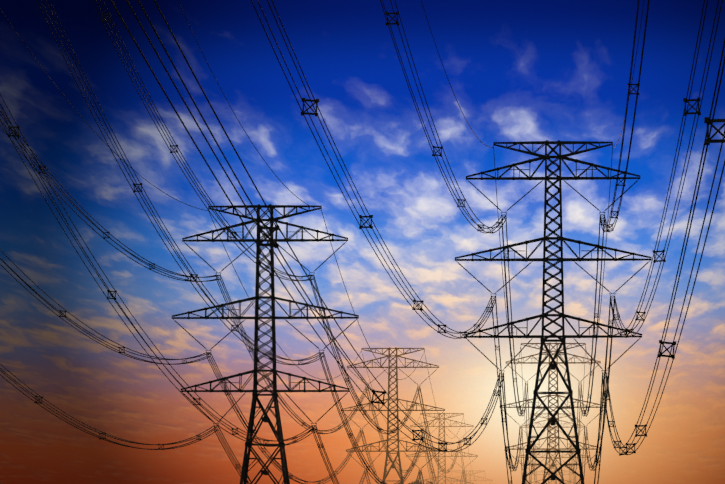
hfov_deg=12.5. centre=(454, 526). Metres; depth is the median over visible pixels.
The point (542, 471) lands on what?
line pylon
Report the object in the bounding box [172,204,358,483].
line pylon
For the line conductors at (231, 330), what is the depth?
338.98 m
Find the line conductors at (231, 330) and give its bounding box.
[0,0,485,483]
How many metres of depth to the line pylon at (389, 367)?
788.17 m
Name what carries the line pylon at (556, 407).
on the terrain
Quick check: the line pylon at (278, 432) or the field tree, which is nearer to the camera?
the line pylon at (278, 432)
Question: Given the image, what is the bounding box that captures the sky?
[0,0,724,483]
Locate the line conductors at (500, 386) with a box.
[110,0,724,483]
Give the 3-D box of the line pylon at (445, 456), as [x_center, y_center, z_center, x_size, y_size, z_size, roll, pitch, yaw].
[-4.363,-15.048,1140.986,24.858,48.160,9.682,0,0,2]
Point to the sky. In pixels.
(516, 70)
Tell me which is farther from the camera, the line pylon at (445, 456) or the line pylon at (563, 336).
the line pylon at (445, 456)
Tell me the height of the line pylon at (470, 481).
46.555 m
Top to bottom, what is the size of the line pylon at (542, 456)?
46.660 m
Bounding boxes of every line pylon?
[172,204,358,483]
[342,347,444,483]
[406,413,477,483]
[446,471,490,483]
[455,140,651,483]
[502,342,603,483]
[517,413,588,483]
[530,464,577,483]
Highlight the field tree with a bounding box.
[408,480,432,483]

